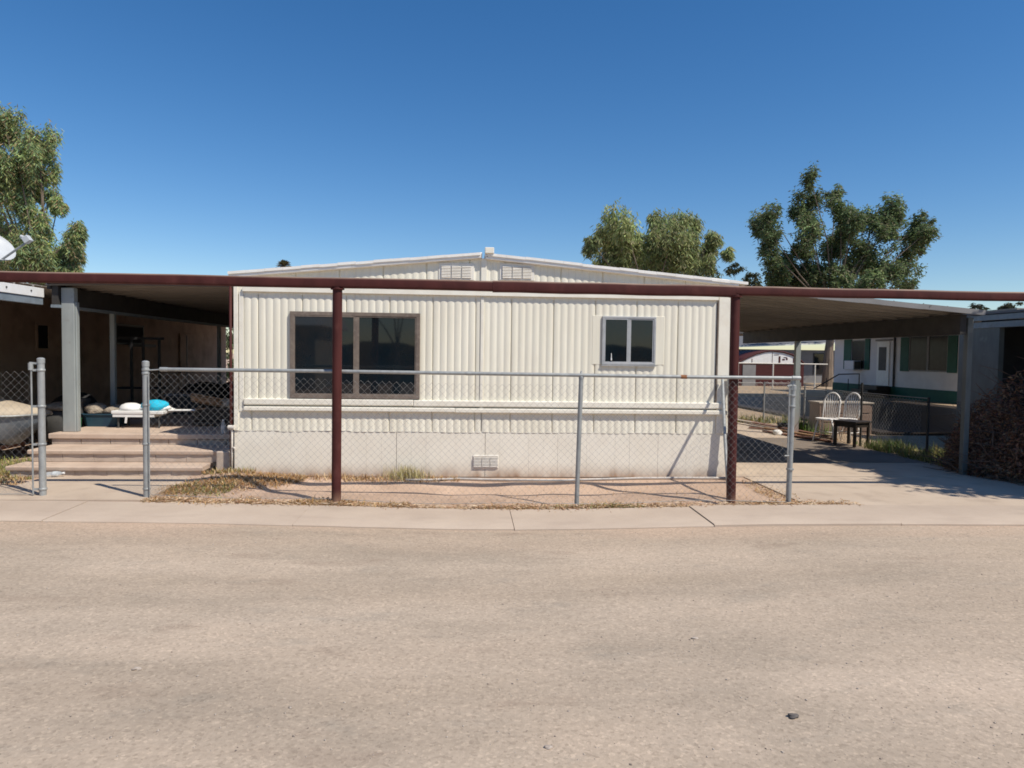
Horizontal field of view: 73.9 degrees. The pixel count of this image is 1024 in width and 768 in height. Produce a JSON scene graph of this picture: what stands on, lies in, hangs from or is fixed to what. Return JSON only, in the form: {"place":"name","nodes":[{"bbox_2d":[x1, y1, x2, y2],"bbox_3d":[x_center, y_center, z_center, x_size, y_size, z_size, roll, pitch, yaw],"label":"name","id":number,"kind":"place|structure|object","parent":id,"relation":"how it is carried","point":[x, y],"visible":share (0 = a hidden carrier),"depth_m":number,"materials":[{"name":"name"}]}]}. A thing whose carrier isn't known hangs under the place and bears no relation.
{"place":"outdoors","nodes":[
{"label":"outdoors","id":0,"kind":"place"},
{"bbox_2d":[163,392,208,414],"bbox_3d":[-6.149,0.365,12.859,0.691,0.390,0.475,1,2,-4],"label":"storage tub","id":1,"kind":"object","parent":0,"point":[178,398],"visible":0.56,"depth_m":12.65,"materials":[{"name":"grey plastic"}]},
{"bbox_2d":[192,406,233,425],"bbox_3d":[-4.718,0.513,10.851,0.600,0.300,0.360,1,2,-4],"label":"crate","id":2,"kind":"object","parent":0,"point":[217,419],"visible":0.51,"depth_m":10.68,"materials":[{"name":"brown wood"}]},
{"bbox_2d":[221,398,233,407],"bbox_3d":[-4.482,0.301,10.810,0.323,0.148,0.231,1,2,-4],"label":"burlap sack","id":3,"kind":"object","parent":2,"relation":"on","point":[225,400],"visible":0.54,"depth_m":10.73,"materials":[{"name":"fabric"}]},
{"bbox_2d":[190,393,223,406],"bbox_3d":[-4.804,0.254,10.766,0.538,0.223,0.145,0,2,-9],"label":"firewood bundle","id":4,"kind":"object","parent":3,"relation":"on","point":[199,398],"visible":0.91,"depth_m":10.73,"materials":[{"name":"brown wood"}]},
{"bbox_2d":[222,380,233,398],"bbox_3d":[-5.658,0.185,14.540,1.326,0.599,0.899,1,2,10],"label":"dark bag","id":5,"kind":"object","parent":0,"point":[226,385],"visible":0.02,"depth_m":14.19,"materials":[{"name":"black plastic"}]},
{"bbox_2d":[142,466,847,512],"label":"dry grass","id":6,"kind":"structure","parent":0,"point":[231,483],"depth_m":8.16,"materials":[{"name":"brown plant"}]},
{"bbox_2d":[0,522,1023,767],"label":"road","id":7,"kind":"structure","parent":0,"point":[240,686],"depth_m":3.93,"materials":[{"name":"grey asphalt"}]},
{"bbox_2d":[544,745,552,749],"bbox_3d":[0.158,1.554,2.914,0.038,0.011,0.027,1,2,-4],"label":"pebble","id":8,"kind":"object","parent":7,"relation":"on","point":[547,747],"visible":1,"depth_m":2.91,"materials":[{"name":"beige stone"}]},
{"bbox_2d":[788,713,798,718],"bbox_3d":[1.315,1.549,3.179,0.050,0.016,0.044,1,2,-4],"label":"rock","id":9,"kind":"object","parent":7,"relation":"on","point":[793,715],"visible":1,"depth_m":3.17,"materials":[{"name":"grey stone"}]},
{"bbox_2d":[0,500,1023,530],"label":"sidewalk","id":10,"kind":"structure","parent":0,"point":[695,516],"depth_m":6.99,"materials":[{"name":"concrete"}]},
{"bbox_2d":[140,495,860,509],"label":"leaf litter","id":11,"kind":"object","parent":10,"relation":"on","point":[474,505],"visible":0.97,"depth_m":7.51,"materials":[{"name":"brown plant"}]},
{"bbox_2d":[0,354,1023,508],"bbox_3d":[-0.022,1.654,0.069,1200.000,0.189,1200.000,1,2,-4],"label":"ground","id":12,"kind":"structure","parent":0,"point":[460,490],"depth_m":8.45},
{"bbox_2d":[0,455,34,484],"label":"grass","id":13,"kind":"structure","parent":12,"relation":"on","point":[7,474],"depth_m":8.84,"materials":[{"name":"yellow plant"}]},
{"bbox_2d":[0,357,47,495],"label":"chain link fence","id":14,"kind":"object","parent":12,"relation":"on","point":[41,407],"visible":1,"depth_m":7.50,"materials":[{"name":"metal"}]},
{"bbox_2d":[0,398,52,453],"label":"boat","id":15,"kind":"object","parent":12,"relation":"on","point":[10,421],"visible":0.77,"depth_m":9.95,"materials":[{"name":"metal"}]},
{"bbox_2d":[0,101,88,285],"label":"pepper tree","id":16,"kind":"object","parent":12,"relation":"on","point":[25,179],"visible":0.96,"depth_m":26.91,"materials":[{"name":"green plant"}]},
{"bbox_2d":[33,411,62,441],"bbox_3d":[-7.151,0.596,10.811,0.778,0.591,0.610,1,2,-4],"label":"tarp bundle","id":17,"kind":"object","parent":12,"relation":"on","point":[54,421],"visible":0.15,"depth_m":10.53,"materials":[{"name":"grey plastic"}]},
{"bbox_2d":[45,402,62,410],"bbox_3d":[-7.082,0.343,10.709,0.543,0.134,0.412,1,2,-4],"label":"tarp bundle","id":18,"kind":"object","parent":17,"relation":"on","point":[56,406],"visible":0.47,"depth_m":10.54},
{"bbox_2d":[51,392,96,403],"bbox_3d":[-8.170,0.542,12.758,0.838,0.780,0.859,3,3,41],"label":"dark bag","id":19,"kind":"object","parent":12,"relation":"on","point":[82,395],"visible":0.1,"depth_m":12.62,"materials":[{"name":"black plastic"}]},
{"bbox_2d":[0,476,189,501],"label":"walkway","id":20,"kind":"structure","parent":12,"relation":"on","point":[101,488],"depth_m":7.94,"materials":[{"name":"concrete"}]},
{"bbox_2d":[52,471,64,476],"bbox_3d":[-5.802,1.141,8.646,0.207,0.067,0.067,-4,3,-11],"label":"water bottle","id":21,"kind":"object","parent":20,"relation":"on","point":[54,473],"visible":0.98,"depth_m":8.63,"materials":[{"name":"white plastic"}]},
{"bbox_2d":[0,298,225,406],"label":"neighbour house","id":22,"kind":"structure","parent":12,"relation":"on","point":[30,333],"depth_m":16.68,"materials":[{"name":"brown paint"}]},
{"bbox_2d":[0,235,32,260],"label":"satellite dish","id":23,"kind":"object","parent":22,"relation":"on","point":[7,251],"visible":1,"depth_m":13.35,"materials":[{"name":"metal"}]},
{"bbox_2d":[0,282,51,304],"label":"neighbour awning","id":24,"kind":"object","parent":22,"relation":"attached to","point":[27,293],"visible":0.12,"depth_m":9.19,"materials":[{"name":"white metal"}]},
{"bbox_2d":[35,323,49,350],"bbox_3d":[-9.925,-0.996,14.388,0.030,0.580,0.450,1,2,-4],"label":"window","id":25,"kind":"structure","parent":22,"relation":"in","point":[42,330],"depth_m":14.38,"materials":[{"name":"black glass"}]},
{"bbox_2d":[116,324,143,344],"bbox_3d":[-10.162,-1.309,18.096,0.030,0.530,1.500,1,2,-4],"label":"window","id":26,"kind":"structure","parent":22,"relation":"in","point":[122,330],"depth_m":18.01,"materials":[{"name":"black glass"}]},
{"bbox_2d":[179,333,195,388],"bbox_3d":[-10.397,-0.553,21.824,0.058,2.100,1.200,1,2,-4],"label":"door","id":27,"kind":"structure","parent":22,"relation":"in","point":[187,342],"depth_m":21.72,"materials":[{"name":"brown paint"}]},
{"bbox_2d":[5,413,234,477],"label":"porch steps","id":28,"kind":"structure","parent":12,"relation":"on","point":[100,451],"depth_m":9.15,"materials":[{"name":"concrete"}]},
{"bbox_2d":[80,398,90,426],"bbox_3d":[-6.765,0.487,10.598,0.276,0.520,0.276,1,2,-4],"label":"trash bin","id":29,"kind":"object","parent":28,"relation":"on","point":[85,402],"visible":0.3,"depth_m":10.54,"materials":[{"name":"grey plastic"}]},
{"bbox_2d":[81,413,127,426],"bbox_3d":[-6.337,0.551,10.628,0.615,0.200,0.382,1,2,-4],"label":"storage tub","id":30,"kind":"object","parent":28,"relation":"on","point":[100,420],"visible":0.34,"depth_m":10.47,"materials":[{"name":"blue plastic"}]},
{"bbox_2d":[84,402,107,413],"bbox_3d":[-6.462,0.379,10.592,0.306,0.180,0.306,3,3,40],"label":"plastic bag","id":31,"kind":"object","parent":30,"relation":"on","point":[95,408],"visible":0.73,"depth_m":10.49,"materials":[{"name":"beige plastic"}]},
{"bbox_2d":[103,404,120,413],"bbox_3d":[-6.182,0.396,10.621,0.330,0.149,0.302,1,2,-4],"label":"plastic bag","id":32,"kind":"object","parent":30,"relation":"on","point":[108,410],"visible":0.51,"depth_m":10.50,"materials":[{"name":"beige plastic"}]},
{"bbox_2d":[45,283,233,431],"bbox_3d":[-5.656,-0.730,17.651,2.892,2.190,16.026,1,2,-4],"label":"porch awning","id":33,"kind":"object","parent":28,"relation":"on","point":[205,305],"visible":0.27,"depth_m":10.84,"materials":[{"name":"grey metal"}]},
{"bbox_2d":[111,410,174,427],"bbox_3d":[-5.698,0.532,10.516,0.760,0.265,0.444,1,2,-4],"label":"folding table","id":34,"kind":"object","parent":28,"relation":"on","point":[126,414],"visible":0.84,"depth_m":10.32,"materials":[{"name":"white plastic"}]},
{"bbox_2d":[119,403,140,410],"bbox_3d":[-5.864,0.342,10.469,0.330,0.110,0.330,1,2,-4],"label":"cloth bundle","id":35,"kind":"object","parent":34,"relation":"on","point":[129,407],"visible":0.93,"depth_m":10.35,"materials":[{"name":"white fabric"}]},
{"bbox_2d":[141,399,168,410],"bbox_3d":[-5.501,0.318,10.490,0.377,0.164,0.307,2,3,24],"label":"cloth bundle","id":36,"kind":"object","parent":34,"relation":"on","point":[153,407],"visible":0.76,"depth_m":10.39,"materials":[{"name":"blue fabric"}]},
{"bbox_2d":[139,405,175,410],"bbox_3d":[-5.521,0.358,10.535,0.584,0.085,0.264,1,2,-4],"label":"cloth bundle","id":37,"kind":"object","parent":34,"relation":"on","point":[167,407],"visible":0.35,"depth_m":10.44,"materials":[{"name":"white fabric"}]},
{"bbox_2d":[168,409,195,410],"bbox_3d":[-5.119,0.405,10.560,0.386,0.024,0.122,0,2,-13],"label":"board","id":38,"kind":"object","parent":34,"relation":"on","point":[180,410],"visible":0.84,"depth_m":10.52,"materials":[{"name":"white plastic"}]},
{"bbox_2d":[177,382,228,406],"bbox_3d":[-6.299,0.235,13.820,1.022,0.561,0.811,0,3,-25],"label":"dark bag","id":39,"kind":"object","parent":28,"relation":"on","point":[210,388],"visible":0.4,"depth_m":13.64,"materials":[{"name":"black plastic"}]},
{"bbox_2d":[109,337,169,417],"bbox_3d":[-7.281,0.038,13.364,1.000,1.910,0.420,1,2,-4],"label":"metal rack","id":40,"kind":"object","parent":12,"relation":"on","point":[159,387],"visible":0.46,"depth_m":13.17,"materials":[{"name":"black metal"}]},
{"bbox_2d":[226,328,233,381],"bbox_3d":[-12.962,-1.320,31.176,1.178,3.213,1.186,-1,3,-28],"label":"background tree","id":41,"kind":"object","parent":12,"relation":"on","point":[227,353],"visible":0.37,"depth_m":31.02,"materials":[{"name":"green plant"}]},
{"bbox_2d":[275,259,290,267],"bbox_3d":[-13.054,-3.667,39.110,1.029,7.003,1.107,1,2,-4],"label":"palm tree","id":42,"kind":"object","parent":12,"relation":"on","point":[282,263],"visible":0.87,"depth_m":38.82,"materials":[{"name":"green plant"}]},
{"bbox_2d":[383,464,433,481],"bbox_3d":[-1.342,1.141,8.915,0.845,0.252,0.468,1,2,-4],"label":"grass tuft","id":43,"kind":"object","parent":12,"relation":"on","point":[408,473],"visible":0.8,"depth_m":8.91,"materials":[{"name":"yellow plant"}]},
{"bbox_2d":[141,361,800,505],"bbox_3d":[-0.425,0.632,7.618,7.328,1.693,0.100,1,2,-2],"label":"chain link fence","id":44,"kind":"object","parent":12,"relation":"on","point":[791,386],"visible":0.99,"depth_m":7.58,"materials":[{"name":"metal"}]},
{"bbox_2d":[227,247,747,476],"bbox_3d":[-0.805,-0.636,17.573,6.882,3.053,17.220,1,2,-4],"label":"mobile home","id":45,"kind":"object","parent":12,"relation":"on","point":[396,329],"visible":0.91,"depth_m":9.09,"materials":[{"name":"paint"}]},
{"bbox_2d":[290,311,419,398],"bbox_3d":[-2.064,-0.375,8.976,1.688,1.136,0.065,1,2,-4],"label":"window","id":46,"kind":"structure","parent":45,"relation":"in","point":[370,341],"depth_m":8.96,"materials":[{"name":"black glass"}]},
{"bbox_2d":[601,316,655,366],"bbox_3d":[1.579,-0.576,9.200,0.750,0.670,0.068,1,2,-4],"label":"window","id":47,"kind":"structure","parent":45,"relation":"in","point":[626,340],"depth_m":9.19,"materials":[{"name":"metal"}]},
{"bbox_2d":[0,271,1023,504],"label":"steel frame","id":48,"kind":"object","parent":12,"relation":"on","point":[337,286],"visible":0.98,"depth_m":7.49,"materials":[{"name":"red paint"}]},
{"bbox_2d":[405,477,725,481],"bbox_3d":[0.780,1.266,9.025,4.354,0.039,0.172,1,2,-5],"label":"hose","id":49,"kind":"object","parent":12,"relation":"on","point":[559,480],"visible":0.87,"depth_m":8.96,"materials":[{"name":"black rubber"}]},
{"bbox_2d":[580,198,736,278],"bbox_3d":[6.183,-3.750,30.347,6.788,8.644,4.192,1,2,-4],"label":"pepper tree","id":50,"kind":"object","parent":12,"relation":"on","point":[672,245],"visible":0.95,"depth_m":29.49,"materials":[{"name":"green plant"}]},
{"bbox_2d":[721,379,728,479],"bbox_3d":[2.771,0.628,8.569,0.217,1.406,1.538,1,2,14],"label":"corner fence","id":51,"kind":"object","parent":12,"relation":"on","point":[724,419],"visible":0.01,"depth_m":8.73,"materials":[{"name":"metal"}]},
{"bbox_2d":[723,262,763,285],"bbox_3d":[13.078,-3.288,38.459,2.256,7.211,1.627,0,3,-24],"label":"background tree","id":52,"kind":"object","parent":12,"relation":"on","point":[749,275],"visible":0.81,"depth_m":38.44,"materials":[{"name":"green plant"}]},
{"bbox_2d":[739,336,834,382],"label":"house","id":53,"kind":"structure","parent":12,"relation":"on","point":[813,356],"depth_m":47.38,"materials":[{"name":"grey"}]},
{"bbox_2d":[813,353,823,374],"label":"window","id":54,"kind":"structure","parent":53,"relation":"in","point":[818,358],"depth_m":47.39,"materials":[{"name":"grey glass"}]},
{"bbox_2d":[745,160,943,386],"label":"eucalyptus tree","id":55,"kind":"object","parent":12,"relation":"on","point":[850,221],"visible":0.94,"depth_m":40.56,"materials":[{"name":"green plant"}]},
{"bbox_2d":[738,383,1023,484],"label":"gravel yard","id":56,"kind":"structure","parent":12,"relation":"on","point":[921,438],"depth_m":20.05,"materials":[{"name":"beige gravel"}]},
{"bbox_2d":[738,362,827,388],"bbox_3d":[14.441,-0.432,37.019,5.600,1.445,0.080,1,2,-4],"label":"pipe fence","id":57,"kind":"object","parent":56,"relation":"on","point":[785,363],"visible":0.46,"depth_m":36.99,"materials":[{"name":"metal"}]},
{"bbox_2d":[783,416,843,434],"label":"weeds","id":58,"kind":"object","parent":56,"relation":"on","point":[805,427],"visible":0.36,"depth_m":15.21,"materials":[{"name":"green plant"}]},
{"bbox_2d":[738,382,929,453],"bbox_3d":[6.537,0.524,14.400,2.260,1.220,6.308,1,2,-4],"label":"back fence","id":59,"kind":"object","parent":56,"relation":"on","point":[861,413],"visible":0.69,"depth_m":13.17,"materials":[{"name":"metal"}]},
{"bbox_2d":[815,373,859,390],"bbox_3d":[15.731,-0.036,33.035,0.111,1.022,2.186,-1,3,-41],"label":"handrail","id":60,"kind":"object","parent":56,"relation":"on","point":[826,381],"visible":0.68,"depth_m":32.79,"materials":[{"name":"black metal"}]},
{"bbox_2d":[808,401,872,433],"bbox_3d":[7.370,0.751,15.271,1.260,0.715,0.520,1,2,-4],"label":"dresser","id":61,"kind":"object","parent":56,"relation":"on","point":[864,410],"visible":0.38,"depth_m":15.06,"materials":[{"name":"brown wood"}]},
{"bbox_2d":[831,392,860,442],"bbox_3d":[6.687,0.656,13.574,0.498,0.974,0.439,-1,3,-36],"label":"wooden chair","id":62,"kind":"object","parent":56,"relation":"on","point":[845,407],"visible":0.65,"depth_m":13.64,"materials":[{"name":"white paint"}]},
{"bbox_2d":[738,396,955,435],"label":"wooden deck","id":63,"kind":"structure","parent":56,"relation":"on","point":[938,422],"depth_m":20.30,"materials":[{"name":"wood"}]},
{"bbox_2d":[739,308,1023,335],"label":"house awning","id":64,"kind":"object","parent":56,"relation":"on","point":[740,333],"visible":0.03,"depth_m":14.25,"materials":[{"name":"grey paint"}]},
{"bbox_2d":[856,435,921,454],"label":"weeds","id":65,"kind":"object","parent":56,"relation":"on","point":[876,446],"visible":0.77,"depth_m":12.30,"materials":[{"name":"green plant"}]},
{"bbox_2d":[897,442,1002,472],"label":"weeds","id":66,"kind":"object","parent":56,"relation":"on","point":[912,455],"visible":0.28,"depth_m":11.39,"materials":[{"name":"green plant"}]},
{"bbox_2d":[918,357,1023,485],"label":"brush pile","id":67,"kind":"object","parent":12,"relation":"on","point":[1005,447],"visible":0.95,"depth_m":9.98,"materials":[{"name":"brown plant"}]},
{"bbox_2d":[956,309,1023,444],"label":"house","id":68,"kind":"structure","parent":12,"relation":"on","point":[998,340],"depth_m":13.32,"materials":[{"name":"grey metal"}]},
{"bbox_2d":[968,302,1022,310],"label":"background tree","id":69,"kind":"object","parent":12,"relation":"on","point":[1005,306],"visible":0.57,"depth_m":41.49,"materials":[{"name":"green plant"}]},
{"bbox_2d":[0,0,1023,353],"label":"sky","id":70,"kind":"structure","parent":0,"point":[203,137],"materials":[{"name":"blue"}]},
{"bbox_2d":[738,350,803,385],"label":"shed","id":71,"kind":"structure","parent":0,"point":[763,356],"depth_m":41.05,"materials":[{"name":"red"}]},
{"bbox_2d":[742,365,755,385],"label":"door","id":72,"kind":"structure","parent":71,"relation":"in","point":[748,370],"depth_m":40.98,"materials":[{"name":"grey"}]},
{"bbox_2d":[737,438,925,462],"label":"carport floor","id":73,"kind":"structure","parent":0,"point":[805,450],"depth_m":11.84,"materials":[{"name":"concrete"}]},
{"bbox_2d":[762,430,832,441],"bbox_3d":[5.931,1.083,14.219,0.120,0.038,1.803,0,3,-23],"label":"lumber board","id":74,"kind":"object","parent":73,"relation":"on","point":[819,439],"visible":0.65,"depth_m":13.93,"materials":[{"name":"brown wood"}]},
{"bbox_2d":[763,427,837,439],"bbox_3d":[6.090,1.046,14.479,0.120,0.038,2.074,0,3,-19],"label":"lumber board","id":75,"kind":"object","parent":73,"relation":"on","point":[818,436],"visible":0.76,"depth_m":14.31,"materials":[{"name":"brown wood"}]},
{"bbox_2d":[751,422,830,436],"bbox_3d":[6.112,0.994,15.080,0.120,0.038,2.642,0,2,-14],"label":"lumber board","id":76,"kind":"object","parent":75,"relation":"on","point":[808,432],"visible":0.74,"depth_m":15.01,"materials":[{"name":"brown wood"}]},
{"bbox_2d":[737,419,775,425],"bbox_3d":[5.841,0.934,16.414,0.120,0.038,1.942,0,2,-16],"label":"lumber board","id":77,"kind":"object","parent":76,"relation":"on","point":[747,421],"visible":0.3,"depth_m":16.70,"materials":[{"name":"wood"}]},
{"bbox_2d":[812,392,840,440],"bbox_3d":[6.293,0.652,13.553,0.439,0.974,0.498,3,3,44],"label":"wooden chair","id":78,"kind":"object","parent":73,"relation":"on","point":[825,418],"visible":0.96,"depth_m":13.61,"materials":[{"name":"white paint"}]},
{"bbox_2d":[833,419,871,446],"bbox_3d":[6.449,0.928,12.912,0.480,0.475,0.480,-1,3,-29],"label":"side table","id":79,"kind":"object","parent":73,"relation":"on","point":[849,424],"visible":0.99,"depth_m":12.81,"materials":[{"name":"brown wood"}]},
{"bbox_2d":[843,385,889,397],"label":"entrance steps","id":80,"kind":"structure","parent":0,"point":[877,389],"depth_m":30.07,"materials":[{"name":"grey concrete"}]},
{"bbox_2d":[727,418,1023,505],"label":"driveway","id":81,"kind":"structure","parent":0,"point":[891,484],"depth_m":9.05,"materials":[{"name":"concrete"}]},
{"bbox_2d":[737,412,787,422],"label":"weeds","id":82,"kind":"object","parent":81,"relation":"on","point":[759,419],"visible":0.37,"depth_m":17.42,"materials":[{"name":"green plant"}]},
{"bbox_2d":[773,430,781,434],"bbox_3d":[5.682,1.030,14.561,0.170,0.110,0.165,0,3,-21],"label":"stone","id":83,"kind":"object","parent":81,"relation":"on","point":[777,432],"visible":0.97,"depth_m":14.50,"materials":[{"name":"white stone"}]},
{"bbox_2d":[776,423,787,429],"bbox_3d":[6.188,0.989,15.385,0.318,0.200,0.318,1,2,-4],"label":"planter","id":84,"kind":"object","parent":81,"relation":"on","point":[782,425],"visible":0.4,"depth_m":15.28,"materials":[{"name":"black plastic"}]},
{"bbox_2d":[739,296,985,474],"bbox_3d":[4.581,-0.184,13.461,3.680,2.661,7.942,1,2,-4],"label":"carport","id":85,"kind":"object","parent":81,"relation":"on","point":[770,319],"visible":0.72,"depth_m":11.03,"materials":[{"name":"grey metal"}]},
{"bbox_2d":[832,335,958,403],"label":"house","id":86,"kind":"structure","parent":0,"point":[923,367],"depth_m":29.19,"materials":[{"name":"white paint"}]},
{"bbox_2d":[851,340,864,369],"bbox_3d":[16.611,-1.397,32.629,0.030,1.400,1.150,1,2,-4],"label":"window","id":87,"kind":"structure","parent":86,"relation":"in","point":[858,346],"depth_m":32.61,"materials":[{"name":"grey glass"}]},
{"bbox_2d":[876,341,889,385],"bbox_3d":[16.725,-0.929,30.675,0.047,1.970,0.900,1,2,-4],"label":"door","id":88,"kind":"structure","parent":86,"relation":"in","point":[883,348],"depth_m":30.60,"materials":[{"name":"white plastic"}]},
{"bbox_2d":[908,335,948,371],"bbox_3d":[16.930,-1.246,27.691,0.030,1.480,2.350,1,2,-4],"label":"window","id":89,"kind":"structure","parent":86,"relation":"in","point":[938,347],"depth_m":27.59,"materials":[{"name":"grey glass"}]}
]}

